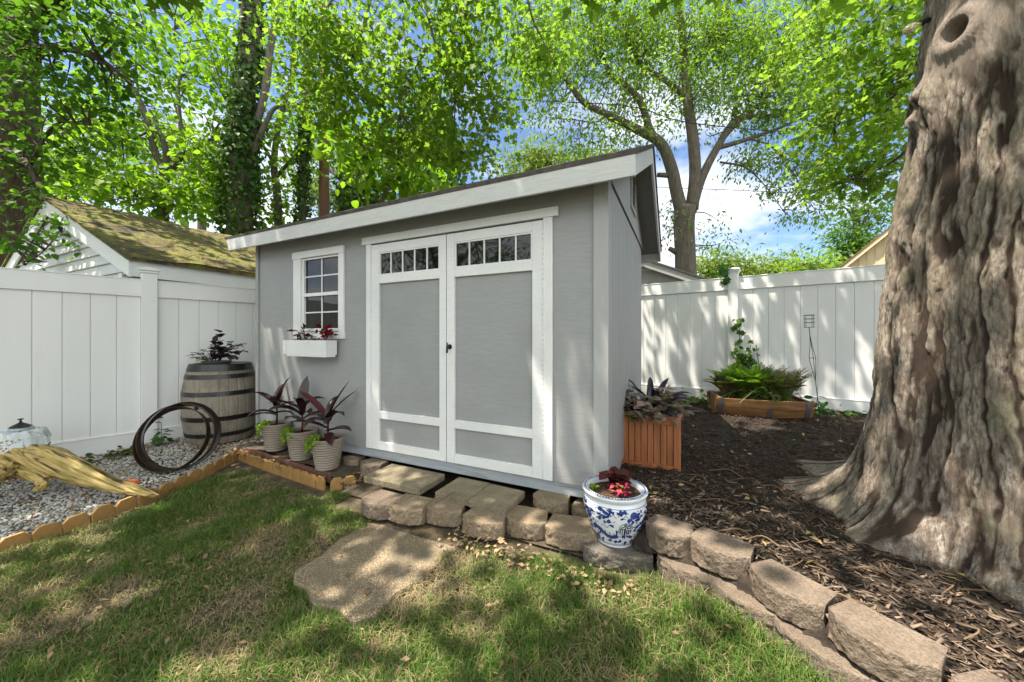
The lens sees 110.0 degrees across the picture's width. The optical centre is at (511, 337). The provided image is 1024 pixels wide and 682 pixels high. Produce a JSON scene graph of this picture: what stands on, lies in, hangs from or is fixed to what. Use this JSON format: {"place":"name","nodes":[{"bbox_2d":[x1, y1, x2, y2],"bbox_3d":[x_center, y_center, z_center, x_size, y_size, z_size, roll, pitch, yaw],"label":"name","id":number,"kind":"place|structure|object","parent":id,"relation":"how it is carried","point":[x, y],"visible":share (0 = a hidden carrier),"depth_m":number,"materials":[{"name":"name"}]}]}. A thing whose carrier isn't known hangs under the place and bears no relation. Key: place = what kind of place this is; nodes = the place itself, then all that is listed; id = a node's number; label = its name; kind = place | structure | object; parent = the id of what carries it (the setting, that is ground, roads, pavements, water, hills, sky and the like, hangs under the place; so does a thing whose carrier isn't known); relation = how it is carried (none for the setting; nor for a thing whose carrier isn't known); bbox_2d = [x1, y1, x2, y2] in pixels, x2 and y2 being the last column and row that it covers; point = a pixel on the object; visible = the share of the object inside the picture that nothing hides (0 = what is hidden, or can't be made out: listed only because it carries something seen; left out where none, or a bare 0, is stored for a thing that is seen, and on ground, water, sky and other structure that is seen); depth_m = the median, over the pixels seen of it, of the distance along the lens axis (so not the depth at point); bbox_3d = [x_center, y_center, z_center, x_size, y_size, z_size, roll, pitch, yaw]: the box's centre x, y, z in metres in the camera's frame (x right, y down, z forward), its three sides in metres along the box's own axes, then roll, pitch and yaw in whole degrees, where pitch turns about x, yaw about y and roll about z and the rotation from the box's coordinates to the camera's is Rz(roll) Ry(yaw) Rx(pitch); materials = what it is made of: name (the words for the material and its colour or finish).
{"place":"outdoors","nodes":[
{"label":"outdoors","id":0,"kind":"place"},
{"bbox_2d":[0,428,262,540],"bbox_3d":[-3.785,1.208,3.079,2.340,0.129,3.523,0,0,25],"label":"gravel","id":1,"kind":"structure","parent":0,"point":[14,519],"depth_m":2.88,"materials":[{"name":"grey gravel"}]},
{"bbox_2d":[0,439,159,497],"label":"root stump","id":2,"kind":"object","parent":1,"relation":"on","point":[40,467],"visible":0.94,"depth_m":2.67,"materials":[{"name":"brown wood"}]},
{"bbox_2d":[0,426,51,453],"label":"lace doily","id":3,"kind":"object","parent":2,"relation":"on","point":[25,435],"visible":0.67,"depth_m":2.79,"materials":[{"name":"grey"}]},
{"bbox_2d":[8,418,32,430],"bbox_3d":[-3.900,0.689,2.844,0.120,0.089,0.120,0,0,25],"label":"jar lid","id":4,"kind":"object","parent":3,"relation":"on","point":[20,426],"visible":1,"depth_m":2.82,"materials":[{"name":"grey metal"}]},
{"bbox_2d":[101,445,132,459],"bbox_3d":[-3.945,1.163,3.614,0.319,0.165,0.222,0,0,25],"label":"weed","id":5,"kind":"object","parent":1,"relation":"on","point":[127,451],"visible":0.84,"depth_m":3.59,"materials":[{"name":"green plant"}]},
{"bbox_2d":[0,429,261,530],"bbox_3d":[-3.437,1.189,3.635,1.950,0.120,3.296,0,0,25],"label":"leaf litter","id":6,"kind":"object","parent":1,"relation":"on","point":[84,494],"visible":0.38,"depth_m":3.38,"materials":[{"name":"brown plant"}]},
{"bbox_2d":[149,416,175,446],"bbox_3d":[-3.820,1.040,3.909,0.214,0.344,0.257,0,0,-40],"label":"weed","id":7,"kind":"object","parent":1,"relation":"on","point":[157,439],"visible":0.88,"depth_m":3.89,"materials":[{"name":"green plant"}]},
{"bbox_2d":[132,406,210,472],"bbox_3d":[-3.054,0.914,3.230,0.572,0.572,0.075,0,-20,-9],"label":"barrel hoop","id":8,"kind":"object","parent":1,"relation":"on","point":[139,462],"visible":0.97,"depth_m":3.23,"materials":[{"name":"metal"}]},
{"bbox_2d":[135,404,216,470],"bbox_3d":[-3.034,0.904,3.260,0.584,0.584,0.070,0,-14,-16],"label":"barrel hoop","id":9,"kind":"object","parent":1,"relation":"on","point":[143,458],"visible":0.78,"depth_m":3.19,"materials":[{"name":"metal"}]},
{"bbox_2d":[141,402,221,468],"bbox_3d":[-3.014,0.896,3.290,0.055,0.596,0.596,-10,-3,19],"label":"barrel hoop","id":10,"kind":"object","parent":1,"relation":"on","point":[213,414],"visible":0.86,"depth_m":3.39,"materials":[{"name":"metal"}]},
{"bbox_2d":[180,361,255,446],"bbox_3d":[-3.370,0.752,4.155,0.706,0.905,0.706,0,0,25],"label":"wine barrel","id":11,"kind":"object","parent":1,"relation":"on","point":[225,394],"visible":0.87,"depth_m":3.90,"materials":[{"name":"wood"}]},
{"bbox_2d":[186,329,247,364],"bbox_3d":[-3.378,0.127,4.064,0.704,0.433,0.330,0,0,-5],"label":"plant","id":12,"kind":"object","parent":11,"relation":"on","point":[221,353],"visible":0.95,"depth_m":4.06,"materials":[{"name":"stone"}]},
{"bbox_2d":[243,441,582,556],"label":"dirt path","id":13,"kind":"structure","parent":0,"point":[360,489],"depth_m":2.90,"materials":[{"name":"soil"}]},
{"bbox_2d":[248,377,293,451],"bbox_3d":[-2.343,0.741,3.538,0.445,0.718,0.399,0,0,-7],"label":"potted cordyline","id":14,"kind":"object","parent":13,"relation":"on","point":[271,431],"visible":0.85,"depth_m":3.45,"materials":[{"name":"ceramic"}]},
{"bbox_2d":[245,447,332,482],"bbox_3d":[-2.091,1.159,3.294,1.395,0.082,0.037,0,0,30],"label":"brick strip","id":15,"kind":"object","parent":13,"relation":"on","point":[328,478],"visible":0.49,"depth_m":3.21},
{"bbox_2d":[267,376,324,460],"bbox_3d":[-1.958,0.736,3.272,0.454,0.749,0.352,0,0,10],"label":"potted cordyline","id":16,"kind":"object","parent":13,"relation":"on","point":[294,437],"visible":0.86,"depth_m":3.23,"materials":[{"name":"ceramic"}]},
{"bbox_2d":[217,438,399,483],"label":"leaf litter","id":17,"kind":"object","parent":13,"relation":"on","point":[342,479],"visible":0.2,"depth_m":3.37,"materials":[{"name":"brown plant"}]},
{"bbox_2d":[289,383,355,470],"bbox_3d":[-1.580,0.745,3.042,0.521,0.745,0.396,0,0,25],"label":"potted cordyline","id":18,"kind":"object","parent":13,"relation":"on","point":[327,447],"visible":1,"depth_m":3.01,"materials":[{"name":"ceramic"}]},
{"bbox_2d":[343,453,365,465],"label":"retaining block","id":19,"kind":"structure","parent":13,"relation":"on","point":[354,459],"depth_m":3.19,"materials":[{"name":"beige stone"}]},
{"bbox_2d":[360,457,388,475],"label":"retaining block","id":20,"kind":"structure","parent":13,"relation":"on","point":[370,465],"depth_m":3.00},
{"bbox_2d":[225,143,661,498],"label":"garden shed","id":21,"kind":"structure","parent":13,"relation":"on","point":[488,330],"depth_m":2.73,"materials":[{"name":"grey paint"}]},
{"bbox_2d":[283,320,337,356],"bbox_3d":[-1.869,0.011,3.337,0.656,0.334,0.290,0,0,25],"label":"window box","id":22,"kind":"object","parent":21,"relation":"attached to","point":[314,348],"visible":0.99,"depth_m":3.26,"materials":[{"name":"white paint"}]},
{"bbox_2d":[292,245,345,338],"bbox_3d":[-1.842,-0.410,3.414,0.730,0.848,0.047,0,0,25],"label":"window","id":23,"kind":"structure","parent":21,"relation":"in","point":[318,282],"depth_m":3.41,"materials":[{"name":"white paint"}]},
{"bbox_2d":[370,234,446,461],"bbox_3d":[-0.858,0.083,2.951,0.791,1.754,0.051,0,0,25],"label":"door","id":24,"kind":"structure","parent":21,"relation":"in","point":[408,282],"depth_m":2.94,"materials":[{"name":"grey paint"}]},
{"bbox_2d":[446,220,542,478],"bbox_3d":[-0.145,0.083,2.590,0.793,1.754,0.089,0,0,25],"label":"door","id":25,"kind":"structure","parent":21,"relation":"in","point":[494,345],"depth_m":2.59,"materials":[{"name":"grey paint"}]},
{"bbox_2d":[505,505,548,540],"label":"retaining block","id":26,"kind":"structure","parent":13,"relation":"on","point":[526,522],"depth_m":2.16,"materials":[{"name":"beige stone"}]},
{"bbox_2d":[533,490,570,514],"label":"retaining block","id":27,"kind":"structure","parent":26,"relation":"on","point":[554,502],"depth_m":2.31,"materials":[{"name":"beige stone"}]},
{"bbox_2d":[545,513,596,551],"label":"retaining block","id":28,"kind":"structure","parent":13,"relation":"on","point":[569,532],"depth_m":2.05,"materials":[{"name":"beige stone"}]},
{"bbox_2d":[572,498,587,517],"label":"retaining block","id":29,"kind":"structure","parent":28,"relation":"on","point":[578,508],"depth_m":2.29,"materials":[{"name":"beige stone"}]},
{"bbox_2d":[0,398,836,681],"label":"lawn","id":30,"kind":"structure","parent":0,"point":[426,530],"depth_m":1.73,"materials":[{"name":"green plant"}]},
{"bbox_2d":[0,531,30,554],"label":"edging piece","id":31,"kind":"object","parent":30,"relation":"on","point":[22,538],"visible":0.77,"depth_m":2.13,"materials":[{"name":"wood"}]},
{"bbox_2d":[31,521,62,543],"bbox_3d":[-2.916,1.237,2.249,0.022,0.132,0.120,1,2,20],"label":"edging piece","id":32,"kind":"object","parent":30,"relation":"on","point":[54,528],"visible":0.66,"depth_m":2.24,"materials":[{"name":"wood"}]},
{"bbox_2d":[62,512,89,533],"bbox_3d":[-2.874,1.238,2.364,0.022,0.130,0.121,-3,0,19],"label":"edging piece","id":33,"kind":"object","parent":30,"relation":"on","point":[79,520],"visible":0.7,"depth_m":2.36,"materials":[{"name":"wood"}]},
{"bbox_2d":[91,503,115,524],"bbox_3d":[-2.832,1.234,2.483,0.022,0.138,0.119,-1,-1,14],"label":"edging piece","id":34,"kind":"object","parent":30,"relation":"on","point":[103,512],"visible":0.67,"depth_m":2.47,"materials":[{"name":"wood"}]},
{"bbox_2d":[115,496,136,515],"bbox_3d":[-2.804,1.237,2.603,0.022,0.137,0.122,0,0,11],"label":"edging piece","id":35,"kind":"object","parent":30,"relation":"on","point":[125,504],"visible":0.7,"depth_m":2.60,"materials":[{"name":"wood"}]},
{"bbox_2d":[1,196,255,288],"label":"garage","id":36,"kind":"structure","parent":30,"relation":"on","point":[114,243],"depth_m":5.26,"materials":[{"name":"green plant"}]},
{"bbox_2d":[158,241,255,270],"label":"twigs","id":37,"kind":"object","parent":36,"relation":"on","point":[213,262],"visible":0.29,"depth_m":5.21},
{"bbox_2d":[137,488,156,507],"bbox_3d":[-2.776,1.228,2.726,0.022,0.139,0.121,0,-1,11],"label":"edging piece","id":38,"kind":"object","parent":30,"relation":"on","point":[141,500],"visible":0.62,"depth_m":2.70,"materials":[{"name":"wood"}]},
{"bbox_2d":[157,481,174,499],"bbox_3d":[-2.748,1.224,2.847,0.022,0.136,0.121,4,-1,4],"label":"edging piece","id":39,"kind":"object","parent":30,"relation":"on","point":[164,488],"visible":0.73,"depth_m":2.83,"materials":[{"name":"wood"}]},
{"bbox_2d":[173,475,188,488],"bbox_3d":[-2.744,1.221,2.970,0.022,0.137,0.120,1,2,5],"label":"edging piece","id":40,"kind":"object","parent":30,"relation":"on","point":[181,480],"visible":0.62,"depth_m":2.96,"materials":[{"name":"wood"}]},
{"bbox_2d":[187,468,202,484],"bbox_3d":[-2.739,1.212,3.095,0.022,0.138,0.122,-3,1,4],"label":"edging piece","id":41,"kind":"object","parent":30,"relation":"on","point":[194,475],"visible":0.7,"depth_m":3.09,"materials":[{"name":"wood"}]},
{"bbox_2d":[201,464,214,477],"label":"edging piece","id":42,"kind":"object","parent":30,"relation":"on","point":[208,469],"visible":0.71,"depth_m":3.21,"materials":[{"name":"wood"}]},
{"bbox_2d":[213,458,223,471],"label":"edging piece","id":43,"kind":"object","parent":30,"relation":"on","point":[218,463],"visible":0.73,"depth_m":3.34,"materials":[{"name":"wood"}]},
{"bbox_2d":[300,471,308,484],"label":"edging piece","id":44,"kind":"object","parent":30,"relation":"on","point":[304,475],"visible":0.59,"depth_m":3.01,"materials":[{"name":"wood"}]},
{"bbox_2d":[316,475,325,490],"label":"edging piece","id":45,"kind":"object","parent":30,"relation":"on","point":[320,483],"visible":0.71,"depth_m":2.89,"materials":[{"name":"wood"}]},
{"bbox_2d":[330,477,342,490],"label":"edging piece","id":46,"kind":"object","parent":30,"relation":"on","point":[335,484],"visible":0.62,"depth_m":2.89,"materials":[{"name":"wood"}]},
{"bbox_2d":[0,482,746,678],"bbox_3d":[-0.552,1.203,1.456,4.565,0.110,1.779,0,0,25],"label":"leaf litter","id":47,"kind":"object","parent":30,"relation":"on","point":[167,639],"visible":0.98,"depth_m":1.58,"materials":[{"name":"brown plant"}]},
{"bbox_2d":[293,521,458,631],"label":"stepping slab","id":48,"kind":"structure","parent":30,"relation":"on","point":[375,557],"depth_m":1.89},
{"bbox_2d":[298,104,457,207],"bbox_3d":[-2.864,-2.159,8.064,3.853,6.388,2.365,0,0,-12],"label":"bright tree","id":49,"kind":"object","parent":30,"relation":"on","point":[365,181],"visible":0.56,"depth_m":8.01,"materials":[{"name":"green plant"}]},
{"bbox_2d":[361,489,402,520],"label":"retaining block","id":50,"kind":"structure","parent":30,"relation":"on","point":[374,505],"depth_m":2.40,"materials":[{"name":"beige stone"}]},
{"bbox_2d":[387,493,432,525],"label":"retaining block","id":51,"kind":"structure","parent":30,"relation":"on","point":[407,509],"depth_m":2.32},
{"bbox_2d":[364,464,444,495],"bbox_3d":[-0.825,1.083,2.753,0.540,0.050,0.300,0,1,25],"label":"step paver","id":52,"kind":"object","parent":51,"relation":"on","point":[414,481],"visible":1,"depth_m":2.69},
{"bbox_2d":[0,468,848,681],"bbox_3d":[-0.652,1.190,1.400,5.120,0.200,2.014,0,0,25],"label":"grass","id":53,"kind":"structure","parent":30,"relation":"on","point":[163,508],"depth_m":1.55,"materials":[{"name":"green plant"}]},
{"bbox_2d":[425,498,467,526],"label":"retaining block","id":54,"kind":"structure","parent":30,"relation":"on","point":[444,513],"depth_m":2.30,"materials":[{"name":"beige stone"}]},
{"bbox_2d":[435,477,489,505],"bbox_3d":[-0.345,1.087,2.541,0.275,0.050,0.290,-1,0,27],"label":"step paver","id":55,"kind":"object","parent":54,"relation":"on","point":[465,490],"visible":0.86,"depth_m":2.49,"materials":[{"name":"beige stone"}]},
{"bbox_2d":[462,508,505,540],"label":"retaining block","id":56,"kind":"structure","parent":30,"relation":"on","point":[480,523],"depth_m":2.15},
{"bbox_2d":[468,484,524,515],"bbox_3d":[-0.098,1.083,2.401,0.275,0.050,0.290,0,1,27],"label":"step paver","id":57,"kind":"object","parent":56,"relation":"on","point":[500,500],"visible":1,"depth_m":2.34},
{"bbox_2d":[31,0,1023,610],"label":"maple tree","id":58,"kind":"object","parent":30,"relation":"on","point":[931,470],"visible":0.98,"depth_m":1.88,"materials":[{"name":"green plant"}]},
{"bbox_2d":[902,17,930,34],"bbox_3d":[2.165,-1.664,1.907,0.274,0.180,0.091,0,0,-35],"label":"string light","id":59,"kind":"object","parent":58,"relation":"hanging from","point":[910,28],"visible":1,"depth_m":1.85,"materials":[{"name":"beige glass"}]},
{"bbox_2d":[436,526,634,598],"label":"leaf litter","id":60,"kind":"object","parent":30,"relation":"on","point":[513,555],"visible":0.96,"depth_m":1.90,"materials":[{"name":"beige plant"}]},
{"bbox_2d":[583,539,652,573],"bbox_3d":[0.584,1.188,1.991,0.362,0.093,0.252,0,0,17],"label":"retaining block","id":61,"kind":"object","parent":30,"relation":"on","point":[602,555],"depth_m":1.89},
{"bbox_2d":[582,466,647,547],"bbox_3d":[0.585,0.955,2.045,0.362,0.377,0.362,0,0,25],"label":"porcelain pot","id":62,"kind":"object","parent":61,"relation":"on","point":[615,502],"visible":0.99,"depth_m":1.94,"materials":[{"name":"white ceramic"}]},
{"bbox_2d":[657,553,709,594],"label":"retaining block","id":63,"kind":"structure","parent":30,"relation":"on","point":[694,575],"depth_m":1.73,"materials":[{"name":"beige stone"}]},
{"bbox_2d":[708,573,778,634],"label":"retaining block","id":64,"kind":"structure","parent":30,"relation":"on","point":[730,593],"depth_m":1.52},
{"bbox_2d":[772,615,872,681],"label":"retaining block","id":65,"kind":"structure","parent":30,"relation":"on","point":[837,664],"depth_m":1.27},
{"bbox_2d":[39,0,923,276],"label":"sky","id":66,"kind":"structure","parent":0,"point":[754,222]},
{"bbox_2d":[620,397,1023,681],"bbox_3d":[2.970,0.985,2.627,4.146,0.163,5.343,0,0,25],"label":"wood mulch","id":67,"kind":"object","parent":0,"point":[927,596],"visible":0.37,"depth_m":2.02,"materials":[{"name":"brown wood"}]},
{"bbox_2d":[622,377,706,470],"bbox_3d":[1.196,0.706,2.971,0.785,0.717,0.584,0,0,25],"label":"square planter","id":68,"kind":"object","parent":67,"relation":"on","point":[652,421],"visible":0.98,"depth_m":2.85,"materials":[{"name":"brown wood"}]},
{"bbox_2d":[646,514,693,557],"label":"retaining block","id":69,"kind":"structure","parent":67,"relation":"on","point":[669,537],"depth_m":1.84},
{"bbox_2d":[662,388,706,403],"bbox_3d":[2.623,0.867,5.197,1.072,0.270,0.480,0,0,1],"label":"ground ivy","id":70,"kind":"object","parent":67,"relation":"on","point":[698,399],"visible":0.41,"depth_m":5.17,"materials":[{"name":"green plant"}]},
{"bbox_2d":[690,527,754,579],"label":"retaining block","id":71,"kind":"structure","parent":67,"relation":"on","point":[722,555],"depth_m":1.68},
{"bbox_2d":[700,359,815,420],"bbox_3d":[3.020,0.641,4.404,1.295,0.799,0.882,0,0,18],"label":"half barrel planter","id":72,"kind":"object","parent":67,"relation":"on","point":[765,392],"visible":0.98,"depth_m":4.21,"materials":[{"name":"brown wood"}]},
{"bbox_2d":[749,559,836,630],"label":"retaining block","id":73,"kind":"structure","parent":67,"relation":"on","point":[781,591],"depth_m":1.42,"materials":[{"name":"beige stone"}]},
{"bbox_2d":[803,315,819,415],"bbox_3d":[3.598,0.370,4.286,0.181,1.277,0.113,0,0,25],"label":"garden stake","id":74,"kind":"object","parent":67,"relation":"on","point":[813,322],"visible":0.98,"depth_m":4.30,"materials":[{"name":"black metal"}]},
{"bbox_2d":[804,395,830,414],"bbox_3d":[3.871,0.848,4.508,0.567,0.248,0.287,0,0,-11],"label":"ground ivy","id":75,"kind":"object","parent":67,"relation":"on","point":[822,406],"visible":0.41,"depth_m":4.47,"materials":[{"name":"green plant"}]},
{"bbox_2d":[649,401,986,627],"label":"leaf litter","id":76,"kind":"object","parent":67,"relation":"on","point":[807,532],"visible":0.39,"depth_m":2.20,"materials":[{"name":"beige plant"}]},
{"bbox_2d":[814,404,867,417],"bbox_3d":[3.988,0.913,4.337,0.840,0.190,0.404,0,0,-8],"label":"ground ivy","id":77,"kind":"object","parent":67,"relation":"on","point":[846,412],"visible":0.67,"depth_m":4.37,"materials":[{"name":"green plant"}]},
{"bbox_2d":[672,469,1019,639],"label":"twigs","id":78,"kind":"object","parent":67,"relation":"on","point":[944,592],"visible":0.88,"depth_m":1.60,"materials":[{"name":"brown wood"}]},
{"bbox_2d":[827,599,947,681],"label":"retaining block","id":79,"kind":"structure","parent":67,"relation":"on","point":[881,647],"depth_m":1.18,"materials":[{"name":"beige stone"}]},
{"bbox_2d":[951,669,1006,681],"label":"retaining block","id":80,"kind":"structure","parent":67,"relation":"on","point":[981,675],"depth_m":1.05,"materials":[{"name":"beige stone"}]},
{"label":"ground","id":81,"kind":"structure","parent":0,"visible":0},
{"bbox_2d":[43,118,125,209],"bbox_3d":[-23.626,-4.431,18.706,6.864,13.371,5.658,0,0,-1],"label":"distant tree","id":82,"kind":"object","parent":81,"relation":"on","point":[68,196],"visible":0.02,"depth_m":18.97,"materials":[{"name":"green plant"}]},
{"bbox_2d":[0,0,203,270],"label":"shade tree","id":83,"kind":"object","parent":81,"relation":"on","point":[24,53],"visible":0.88,"depth_m":6.21,"materials":[{"name":"green plant"}]},
{"bbox_2d":[0,267,255,457],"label":"vinyl fence","id":84,"kind":"object","parent":81,"relation":"on","point":[95,364],"visible":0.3,"depth_m":3.73,"materials":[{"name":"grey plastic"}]},
{"bbox_2d":[41,0,272,227],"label":"forked tree","id":85,"kind":"object","parent":81,"relation":"on","point":[163,196],"visible":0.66,"depth_m":9.21,"materials":[{"name":"green plant"}]},
{"bbox_2d":[104,103,265,230],"bbox_3d":[-15.876,-4.677,17.629,6.776,13.626,6.764,0,0,25],"label":"distant tree","id":86,"kind":"object","parent":81,"relation":"on","point":[199,226],"visible":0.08,"depth_m":17.06,"materials":[{"name":"green plant"}]},
{"bbox_2d":[136,0,355,229],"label":"bright tree","id":87,"kind":"object","parent":81,"relation":"on","point":[277,206],"visible":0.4,"depth_m":10.36,"materials":[{"name":"green plant"}]},
{"bbox_2d":[208,0,299,235],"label":"ivy clad tree","id":88,"kind":"object","parent":81,"relation":"on","point":[240,145],"visible":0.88,"depth_m":8.79,"materials":[{"name":"green plant"}]},
{"bbox_2d":[291,8,314,221],"bbox_3d":[-5.973,-3.772,10.211,0.673,11.103,0.624,0,0,25],"label":"ivy clad tree","id":89,"kind":"object","parent":81,"relation":"on","point":[302,188],"visible":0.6,"depth_m":10.11,"materials":[{"name":"plant"}]},
{"bbox_2d":[306,5,342,215],"bbox_3d":[-5.652,-4.350,10.732,1.650,11.202,0.308,0,0,25],"label":"utility pole","id":90,"kind":"object","parent":81,"relation":"on","point":[324,201],"visible":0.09,"depth_m":10.61,"materials":[{"name":"brown wood"}]},
{"bbox_2d":[335,61,895,134],"bbox_3d":[3.201,-6.404,9.038,17.733,3.785,0.654,0,0,9],"label":"overhead wire","id":91,"kind":"object","parent":90,"relation":"attached to","point":[661,115],"visible":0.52,"depth_m":8.64,"materials":[{"name":"black"}]},
{"bbox_2d":[260,119,398,219],"bbox_3d":[-8.012,-4.260,17.027,6.390,12.555,6.080,0,0,25],"label":"distant tree","id":92,"kind":"object","parent":81,"relation":"on","point":[314,191],"visible":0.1,"depth_m":16.25,"materials":[{"name":"green plant"}]},
{"bbox_2d":[329,159,380,213],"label":"ivy clad tree","id":93,"kind":"object","parent":81,"relation":"on","point":[352,194],"visible":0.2,"depth_m":9.61,"materials":[{"name":"green plant"}]},
{"bbox_2d":[397,88,467,197],"bbox_3d":[-2.193,-2.692,10.467,2.345,9.047,2.300,0,0,-10],"label":"ivy clad tree","id":94,"kind":"object","parent":81,"relation":"on","point":[425,170],"visible":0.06,"depth_m":10.09,"materials":[{"name":"green plant"}]},
{"bbox_2d":[480,122,590,176],"bbox_3d":[1.397,-3.802,16.833,5.223,11.640,4.879,0,0,-36],"label":"distant tree","id":95,"kind":"object","parent":81,"relation":"on","point":[532,158],"visible":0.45,"depth_m":16.25,"materials":[{"name":"green plant"}]},
{"bbox_2d":[567,135,635,160],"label":"distant tree","id":96,"kind":"object","parent":81,"relation":"on","point":[598,150],"visible":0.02,"depth_m":18.14,"materials":[{"name":"green plant"}]},
{"bbox_2d":[641,262,707,284],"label":"garage","id":97,"kind":"structure","parent":81,"relation":"on","point":[654,272],"depth_m":8.39,"materials":[{"name":"grey"}]},
{"bbox_2d":[476,0,897,274],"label":"spreading tree","id":98,"kind":"object","parent":81,"relation":"on","point":[683,250],"visible":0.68,"depth_m":9.33,"materials":[{"name":"green plant"}]},
{"bbox_2d":[696,236,778,278],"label":"distant tree","id":99,"kind":"object","parent":81,"relation":"on","point":[708,269],"visible":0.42,"depth_m":18.24,"materials":[{"name":"green plant"}]},
{"bbox_2d":[641,264,884,413],"bbox_3d":[4.249,0.163,4.562,7.416,2.375,0.176,0,0,36],"label":"vinyl fence","id":100,"kind":"object","parent":81,"relation":"on","point":[688,337],"visible":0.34,"depth_m":4.98,"materials":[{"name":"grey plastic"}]},
{"bbox_2d":[716,263,730,286],"bbox_3d":[3.129,-0.932,5.312,0.202,0.383,0.234,0,0,-13],"label":"ivy","id":101,"kind":"object","parent":100,"relation":"attached to","point":[723,270],"visible":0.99,"depth_m":5.27,"materials":[{"name":"green plant"}]},
{"bbox_2d":[730,318,759,369],"bbox_3d":[3.316,0.335,5.110,0.400,1.242,0.210,0,0,25],"label":"ivy","id":102,"kind":"object","parent":100,"relation":"attached to","point":[741,357],"visible":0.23,"depth_m":5.13,"materials":[{"name":"green plant"}]},
{"bbox_2d":[738,244,826,274],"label":"distant tree","id":103,"kind":"object","parent":81,"relation":"on","point":[768,265],"visible":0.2,"depth_m":20.23,"materials":[{"name":"green plant"}]},
{"bbox_2d":[764,242,854,273],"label":"distant tree","id":104,"kind":"object","parent":81,"relation":"on","point":[804,264],"visible":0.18,"depth_m":16.72,"materials":[{"name":"green plant"}]},
{"bbox_2d":[800,169,898,266],"bbox_3d":[18.356,-3.084,18.846,4.884,10.681,4.370,0,0,25],"label":"distant tree","id":105,"kind":"object","parent":81,"relation":"on","point":[859,238],"visible":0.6,"depth_m":18.75,"materials":[{"name":"green plant"}]},
{"bbox_2d":[839,227,889,267],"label":"house","id":106,"kind":"structure","parent":81,"relation":"on","point":[873,251],"depth_m":13.09,"materials":[{"name":"beige"}]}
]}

